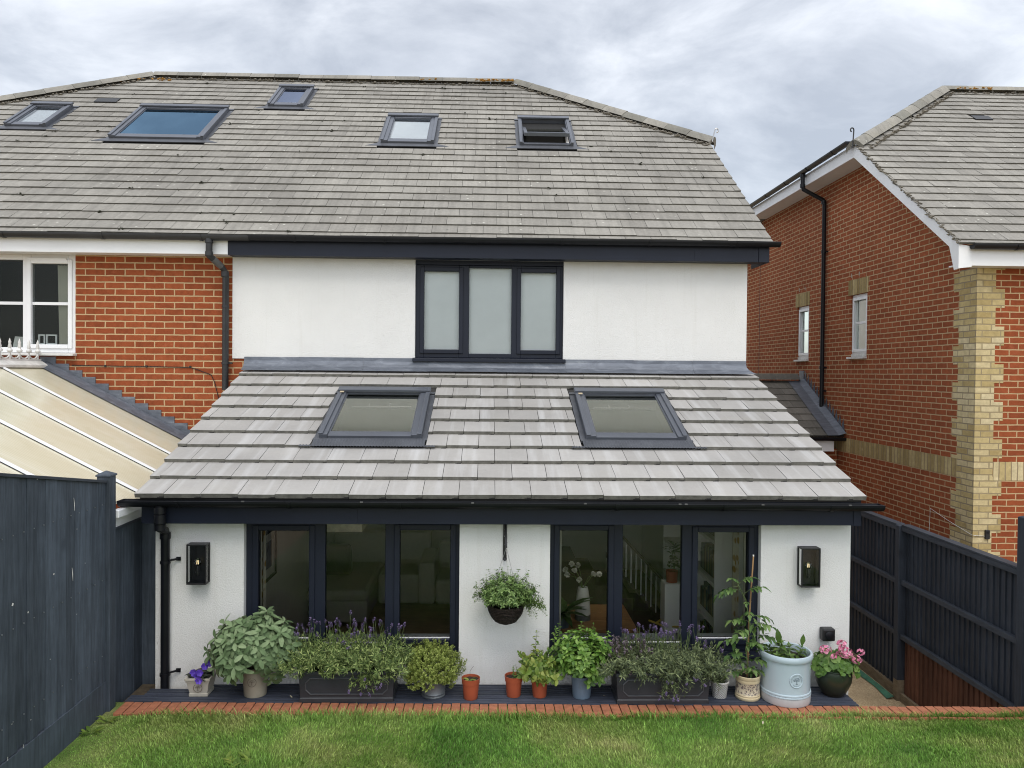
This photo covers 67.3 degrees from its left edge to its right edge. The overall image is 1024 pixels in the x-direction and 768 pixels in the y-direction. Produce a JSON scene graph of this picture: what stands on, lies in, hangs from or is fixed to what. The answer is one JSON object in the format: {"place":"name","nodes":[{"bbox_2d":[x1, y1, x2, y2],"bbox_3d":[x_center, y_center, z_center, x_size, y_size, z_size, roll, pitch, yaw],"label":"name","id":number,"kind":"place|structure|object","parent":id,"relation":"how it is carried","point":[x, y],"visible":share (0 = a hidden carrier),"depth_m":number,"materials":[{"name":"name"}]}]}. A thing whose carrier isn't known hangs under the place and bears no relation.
{"place":"outdoors","nodes":[
{"label":"outdoors","id":0,"kind":"place"},
{"bbox_2d":[123,684,154,701],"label":"planting soil","id":1,"kind":"structure","parent":0,"point":[142,689],"depth_m":6.46,"materials":[{"name":"brown soil"}]},
{"bbox_2d":[125,684,858,706],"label":"deck","id":2,"kind":"structure","parent":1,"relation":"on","point":[405,694],"depth_m":6.19,"materials":[{"name":"paint"}]},
{"bbox_2d":[184,661,215,696],"bbox_3d":[-2.515,2.349,6.224,0.259,0.310,0.247,0,1,-2],"label":"potted violet","id":3,"kind":"object","parent":2,"relation":"on","point":[200,681],"visible":0.9,"depth_m":6.17,"materials":[{"name":"stone"}]},
{"bbox_2d":[203,606,307,697],"bbox_3d":[-2.044,2.158,6.199,0.833,0.702,0.558,0,1,-2],"label":"potted sage","id":4,"kind":"object","parent":2,"relation":"on","point":[244,650],"visible":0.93,"depth_m":6.07,"materials":[{"name":"green plant"}]},
{"bbox_2d":[273,610,416,702],"bbox_3d":[-1.318,2.166,6.164,1.130,0.701,0.597,0,1,-2],"label":"lavender trough","id":5,"kind":"object","parent":2,"relation":"on","point":[338,670],"visible":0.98,"depth_m":6.08,"materials":[{"name":"plant"}]},
{"bbox_2d":[401,638,466,698],"bbox_3d":[-0.637,2.287,6.222,0.562,0.469,0.445,0,1,-2],"label":"potted thyme","id":6,"kind":"object","parent":2,"relation":"on","point":[433,683],"visible":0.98,"depth_m":6.12,"materials":[{"name":"plant"}]},
{"bbox_2d":[461,667,479,700],"bbox_3d":[-0.332,2.394,6.185,0.150,0.261,0.150,0,1,-2],"label":"seedling pot","id":7,"kind":"object","parent":2,"relation":"on","point":[470,682],"visible":1,"depth_m":6.14,"materials":[{"name":"orange ceramic"}]},
{"bbox_2d":[505,666,522,697],"bbox_3d":[0.014,2.401,6.241,0.150,0.252,0.150,0,1,-2],"label":"seedling pot","id":8,"kind":"object","parent":2,"relation":"on","point":[513,686],"visible":0.98,"depth_m":6.19,"materials":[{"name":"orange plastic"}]},
{"bbox_2d":[516,630,563,698],"bbox_3d":[0.233,2.262,6.225,0.398,0.533,0.323,0,1,-2],"label":"potted mint","id":9,"kind":"object","parent":2,"relation":"on","point":[534,668],"visible":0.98,"depth_m":6.15,"materials":[{"name":"green plant"}]},
{"bbox_2d":[542,621,614,699],"bbox_3d":[0.540,2.227,6.247,0.652,0.609,0.448,0,1,-2],"label":"potted mint","id":10,"kind":"object","parent":2,"relation":"on","point":[579,661],"visible":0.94,"depth_m":6.13,"materials":[{"name":"plant"}]},
{"bbox_2d":[596,620,741,703],"bbox_3d":[1.220,2.228,6.179,1.168,0.622,0.647,0,1,-2],"label":"lavender trough","id":11,"kind":"object","parent":2,"relation":"on","point":[672,673],"visible":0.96,"depth_m":6.10,"materials":[{"name":"plastic"}]},
{"bbox_2d":[710,664,728,698],"bbox_3d":[1.659,2.390,6.246,0.240,0.303,0.216,0,1,-2],"label":"lattice pot","id":12,"kind":"object","parent":2,"relation":"on","point":[722,692],"visible":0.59,"depth_m":6.21,"materials":[{"name":"ceramic"}]},
{"bbox_2d":[714,555,782,701],"bbox_3d":[1.910,1.963,6.196,0.582,1.163,0.291,0,1,-2],"label":"potted tomato","id":13,"kind":"object","parent":2,"relation":"on","point":[747,685],"visible":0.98,"depth_m":6.18,"materials":[{"name":"plant"}]},
{"bbox_2d":[759,629,812,707],"bbox_3d":[2.216,2.256,6.231,0.418,0.577,0.418,0,1,-2],"label":"glazed pot","id":14,"kind":"object","parent":2,"relation":"on","point":[785,681],"visible":0.98,"depth_m":6.09,"materials":[{"name":"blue ceramic"}]},
{"bbox_2d":[811,640,864,697],"bbox_3d":[2.648,2.311,6.337,0.426,0.473,0.345,0,1,-2],"label":"potted geranium","id":15,"kind":"object","parent":2,"relation":"on","point":[833,670],"visible":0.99,"depth_m":6.22,"materials":[{"name":"green plant"}]},
{"bbox_2d":[0,0,1023,206],"label":"sky","id":16,"kind":"structure","parent":0,"point":[783,84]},
{"bbox_2d":[43,702,1023,767],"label":"lawn","id":17,"kind":"structure","parent":0,"point":[95,723],"depth_m":5.46,"materials":[{"name":"green plant"}]},
{"bbox_2d":[0,471,116,767],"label":"board fence","id":18,"kind":"object","parent":17,"relation":"on","point":[57,614],"visible":0.94,"depth_m":5.22,"materials":[{"name":"paint"}]},
{"bbox_2d":[116,517,155,701],"bbox_3d":[-3.166,1.948,7.441,0.160,1.666,2.833,0,1,-2],"label":"board fence","id":19,"kind":"object","parent":17,"relation":"on","point":[135,593],"visible":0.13,"depth_m":6.46,"materials":[{"name":"paint"}]},
{"bbox_2d":[80,715,249,767],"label":"weeds","id":20,"kind":"object","parent":17,"relation":"on","point":[243,756],"visible":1,"depth_m":5.23,"materials":[{"name":"green plant"}]},
{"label":"edging bed","id":21,"kind":"structure","parent":17,"relation":"on","visible":0},
{"bbox_2d":[113,702,1023,720],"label":"edging","id":22,"kind":"object","parent":21,"relation":"on","point":[129,708],"visible":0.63,"depth_m":6.01,"materials":[{"name":"brick"}]},
{"bbox_2d":[754,371,845,465],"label":"garage","id":23,"kind":"structure","parent":0,"point":[799,401],"depth_m":13.28,"materials":[{"name":"tile"}]},
{"bbox_2d":[848,661,905,706],"bbox_3d":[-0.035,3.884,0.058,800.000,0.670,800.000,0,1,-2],"label":"ground","id":24,"kind":"structure","parent":0,"point":[862,691],"depth_m":8.54,"materials":[{"name":"beige gravel"}]},
{"bbox_2d":[0,338,189,526],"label":"conservatory","id":25,"kind":"object","parent":24,"relation":"on","point":[59,420],"visible":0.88,"depth_m":7.50,"materials":[{"name":"white plastic"}]},
{"bbox_2d":[0,71,781,592],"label":"semi detached house","id":26,"kind":"structure","parent":24,"relation":"on","point":[178,245],"depth_m":9.11,"materials":[{"name":"grey tile"}]},
{"bbox_2d":[13,336,22,346],"bbox_3d":[-5.833,-0.462,8.972,0.400,0.190,0.042,0,1,-2],"label":"white ornament","id":27,"kind":"object","parent":26,"relation":"in","point":[16,340],"visible":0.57,"depth_m":8.97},
{"bbox_2d":[0,254,76,355],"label":"window","id":28,"kind":"structure","parent":26,"relation":"in","point":[29,260],"depth_m":8.87,"materials":[{"name":"white plastic"}]},
{"bbox_2d":[0,101,79,129],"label":"roof window","id":29,"kind":"structure","parent":26,"relation":"in","point":[39,115],"depth_m":11.56,"materials":[{"name":"grey metal"}]},
{"bbox_2d":[38,334,56,343],"bbox_3d":[-5.407,-0.520,8.960,0.210,0.114,0.015,0,1,-2],"label":"photo frame","id":30,"kind":"object","parent":26,"relation":"attached to","point":[45,338],"visible":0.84,"depth_m":8.95,"materials":[{"name":"white plastic"}]},
{"bbox_2d":[91,103,233,142],"bbox_3d":[-5.073,-3.891,11.478,1.765,0.925,1.221,0,1,-2],"label":"roof window","id":31,"kind":"structure","parent":26,"relation":"in","point":[150,122],"depth_m":11.37,"materials":[{"name":"blue metal"}]},
{"bbox_2d":[256,84,317,109],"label":"roof window","id":32,"kind":"structure","parent":26,"relation":"in","point":[287,96],"depth_m":12.53,"materials":[{"name":"grey metal"}]},
{"bbox_2d":[368,113,447,146],"bbox_3d":[-1.514,-3.792,11.495,1.188,0.789,1.035,0,1,-2],"label":"roof window","id":33,"kind":"structure","parent":26,"relation":"in","point":[399,129],"depth_m":11.47,"materials":[{"name":"grey metal"}]},
{"bbox_2d":[412,265,565,362],"bbox_3d":[-0.263,-0.823,9.022,1.782,1.134,0.185,0,1,-2],"label":"window","id":34,"kind":"structure","parent":26,"relation":"in","point":[421,354],"depth_m":9.04,"materials":[{"name":"black metal"}]},
{"bbox_2d":[506,115,585,149],"bbox_3d":[0.491,-3.775,11.556,1.205,0.789,1.035,0,1,-2],"label":"roof window","id":35,"kind":"structure","parent":26,"relation":"in","point":[531,131],"depth_m":11.43,"materials":[{"name":"grey metal"}]},
{"bbox_2d":[117,357,885,694],"bbox_3d":[-0.159,1.546,9.921,6.197,3.708,7.448,0,1,-2],"label":"extension","id":36,"kind":"object","parent":24,"relation":"on","point":[593,461],"visible":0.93,"depth_m":6.58,"materials":[{"name":"tile"}]},
{"bbox_2d":[186,542,209,584],"bbox_3d":[-2.588,1.480,6.347,0.162,0.331,0.099,0,1,-2],"label":"wall light","id":37,"kind":"object","parent":36,"relation":"attached to","point":[199,563],"visible":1,"depth_m":6.38,"materials":[{"name":"black metal"}]},
{"bbox_2d":[261,531,261,605],"bbox_3d":[-2.308,2.107,6.866,0.142,1.980,0.070,0,1,-2],"label":"curtain","id":38,"kind":"object","parent":36,"relation":"hanging from","point":[261,568],"depth_m":6.86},
{"bbox_2d":[262,531,265,615],"bbox_3d":[-2.294,2.105,6.986,0.117,1.980,0.070,0,1,-2],"label":"curtain","id":39,"kind":"object","parent":36,"relation":"hanging from","point":[263,568],"depth_m":6.97,"materials":[{"name":"fabric"}]},
{"bbox_2d":[266,531,276,582],"bbox_3d":[-2.736,1.928,8.526,0.025,0.560,0.850,0,1,-2],"label":"picture frame","id":40,"kind":"object","parent":36,"relation":"attached to","point":[271,554],"visible":0.29,"depth_m":8.77,"materials":[{"name":"black metal"}]},
{"bbox_2d":[327,524,367,531],"bbox_3d":[-1.728,1.254,8.401,0.520,0.550,1.060,0,1,-2],"label":"shelf unit","id":41,"kind":"object","parent":36,"relation":"attached to","point":[346,527],"visible":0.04,"depth_m":7.97,"materials":[{"name":"beige"}]},
{"bbox_2d":[246,524,459,659],"bbox_3d":[-1.342,1.725,6.492,1.792,1.156,0.155,0,1,-2],"label":"window","id":42,"kind":"structure","parent":36,"relation":"in","point":[317,532],"depth_m":6.50,"materials":[{"name":"black metal"}]},
{"bbox_2d":[298,386,434,446],"bbox_3d":[-1.347,0.300,7.672,1.246,0.527,1.290,0,1,-2],"label":"roof window","id":43,"kind":"structure","parent":36,"relation":"in","point":[418,435],"depth_m":7.44,"materials":[{"name":"grey metal"}]},
{"bbox_2d":[307,529,431,621],"bbox_3d":[-2.046,2.791,11.487,1.540,0.878,2.200,0,1,-2],"label":"corner sofa","id":44,"kind":"object","parent":36,"relation":"on","point":[356,573],"visible":0.73,"depth_m":11.30,"materials":[{"name":"grey fabric"}]},
{"bbox_2d":[418,539,449,603],"bbox_3d":[-0.533,2.840,11.734,1.700,0.760,1.000,0,1,-2],"label":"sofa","id":45,"kind":"object","parent":36,"relation":"on","point":[434,576],"visible":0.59,"depth_m":11.23,"materials":[{"name":"grey fabric"}]},
{"bbox_2d":[503,525,506,560],"bbox_3d":[-0.055,1.314,6.340,0.032,0.347,0.262,0,1,-2],"label":"hanging bracket","id":46,"kind":"object","parent":36,"relation":"attached to","point":[504,540],"visible":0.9,"depth_m":6.46,"materials":[{"name":"black metal"}]},
{"bbox_2d":[472,542,546,624],"bbox_3d":[-0.018,1.605,6.221,0.614,0.669,0.424,0,1,-2],"label":"hanging basket","id":47,"kind":"object","parent":46,"relation":"hanging from","point":[505,603],"visible":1,"depth_m":6.13,"materials":[{"name":"wicker"}]},
{"bbox_2d":[559,530,561,632],"bbox_3d":[0.381,2.129,6.948,0.115,1.980,0.074,1,1,36],"label":"curtain","id":48,"kind":"object","parent":36,"relation":"hanging from","point":[560,581],"visible":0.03,"depth_m":6.92,"materials":[{"name":"grey fabric"}]},
{"bbox_2d":[561,604,638,632],"bbox_3d":[0.704,3.001,8.369,1.270,0.760,1.494,0,1,-2],"label":"dining table","id":49,"kind":"object","parent":36,"relation":"on","point":[598,615],"visible":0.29,"depth_m":8.48,"materials":[{"name":"brown wood"}]},
{"bbox_2d":[561,597,592,628],"bbox_3d":[0.533,2.464,8.336,0.695,0.312,0.647,1,1,30],"label":"houseplant","id":50,"kind":"object","parent":49,"relation":"on","point":[566,621],"visible":0.63,"depth_m":8.27,"materials":[{"name":"green plant"}]},
{"bbox_2d":[563,561,601,621],"bbox_3d":[0.778,2.291,8.564,0.454,0.656,0.177,0,1,-2],"label":"flower vase","id":51,"kind":"object","parent":49,"relation":"on","point":[582,591],"visible":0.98,"depth_m":8.52,"materials":[{"name":"ceramic"}]},
{"bbox_2d":[561,535,663,632],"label":"staircase","id":52,"kind":"structure","parent":36,"relation":"on","point":[641,609],"depth_m":9.78,"materials":[{"name":"white wood"}]},
{"bbox_2d":[569,388,707,448],"bbox_3d":[1.168,0.318,7.758,1.260,0.534,1.309,0,1,-2],"label":"roof window","id":53,"kind":"structure","parent":36,"relation":"in","point":[679,438],"depth_m":7.52,"materials":[{"name":"grey metal"}]},
{"bbox_2d":[549,525,760,660],"bbox_3d":[1.226,1.750,6.558,1.818,1.163,0.180,0,1,-2],"label":"window","id":54,"kind":"structure","parent":36,"relation":"in","point":[688,533],"depth_m":6.57,"materials":[{"name":"black metal"}]},
{"bbox_2d":[648,619,678,627],"bbox_3d":[1.740,2.991,8.664,0.483,0.796,0.525,0,1,-22],"label":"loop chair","id":55,"kind":"object","parent":36,"relation":"on","point":[657,622],"visible":0.11,"depth_m":8.74,"materials":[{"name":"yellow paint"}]},
{"bbox_2d":[661,580,679,632],"bbox_3d":[1.801,2.811,8.703,0.200,1.150,0.200,0,1,-2],"label":"pedestal","id":56,"kind":"object","parent":36,"relation":"on","point":[670,595],"visible":0.34,"depth_m":8.60,"materials":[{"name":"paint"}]},
{"bbox_2d":[663,540,679,582],"bbox_3d":[1.830,2.002,8.691,0.287,0.467,0.250,0,1,-2],"label":"shelf plant","id":57,"kind":"object","parent":56,"relation":"on","point":[671,575],"visible":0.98,"depth_m":8.66,"materials":[{"name":"green plant"}]},
{"bbox_2d":[663,525,743,632],"bbox_3d":[2.290,2.218,9.159,0.455,2.330,2.340,0,1,-2],"label":"bookcase","id":58,"kind":"object","parent":36,"relation":"on","point":[714,562],"visible":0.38,"depth_m":8.20,"materials":[{"name":"paint"}]},
{"bbox_2d":[731,532,738,632],"bbox_3d":[2.072,2.142,7.150,0.055,1.980,0.070,0,1,-2],"label":"curtain","id":59,"kind":"object","parent":36,"relation":"hanging from","point":[735,565],"visible":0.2,"depth_m":7.14,"materials":[{"name":"fabric"}]},
{"bbox_2d":[742,532,745,630],"bbox_3d":[2.240,2.144,7.055,0.255,1.980,0.070,0,1,-2],"label":"curtain","id":60,"kind":"object","parent":36,"relation":"hanging from","point":[744,561],"visible":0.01,"depth_m":7.07,"materials":[{"name":"grey fabric"}]},
{"bbox_2d":[797,546,820,587],"bbox_3d":[2.508,1.544,6.503,0.162,0.331,0.099,0,1,-2],"label":"wall light","id":61,"kind":"object","parent":36,"relation":"attached to","point":[808,565],"visible":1,"depth_m":6.52,"materials":[{"name":"black metal"}]},
{"bbox_2d":[820,627,834,640],"bbox_3d":[2.676,2.121,6.523,0.108,0.106,0.088,0,1,-2],"label":"outdoor socket","id":62,"kind":"object","parent":36,"relation":"attached to","point":[827,633],"visible":1,"depth_m":6.49,"materials":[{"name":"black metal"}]},
{"bbox_2d":[850,662,893,697],"bbox_3d":[4.120,3.421,9.508,0.085,0.023,2.150,0,1,-2],"label":"membrane strip","id":63,"kind":"object","parent":24,"relation":"on","point":[883,691],"visible":0.5,"depth_m":8.76,"materials":[{"name":"green plastic"}]},
{"bbox_2d":[849,511,1023,707],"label":"board fence","id":64,"kind":"object","parent":24,"relation":"on","point":[936,619],"visible":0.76,"depth_m":7.81,"materials":[{"name":"paint"}]},
{"bbox_2d":[746,85,1023,562],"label":"brick house","id":65,"kind":"structure","parent":0,"point":[885,298],"depth_m":10.95,"materials":[{"name":"brick"}]},
{"bbox_2d":[794,306,808,361],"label":"window","id":66,"kind":"structure","parent":65,"relation":"in","point":[803,347],"depth_m":14.35,"materials":[{"name":"white plastic"}]},
{"bbox_2d":[846,293,866,358],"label":"window","id":67,"kind":"structure","parent":65,"relation":"in","point":[859,317],"depth_m":12.19,"materials":[{"name":"white plastic"}]},
{"bbox_2d":[929,508,976,535],"bbox_3d":[5.574,1.806,9.668,0.149,0.338,0.916,0,1,-2],"label":"white cable","id":68,"kind":"object","parent":65,"relation":"attached to","point":[949,521],"visible":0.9,"depth_m":9.75,"materials":[{"name":"white plastic"}]},
{"bbox_2d":[984,530,989,538],"bbox_3d":[5.691,1.803,9.207,0.055,0.110,0.030,0,1,-2],"label":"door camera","id":69,"kind":"object","parent":65,"relation":"attached to","point":[987,534],"depth_m":9.20,"materials":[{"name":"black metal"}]}
]}

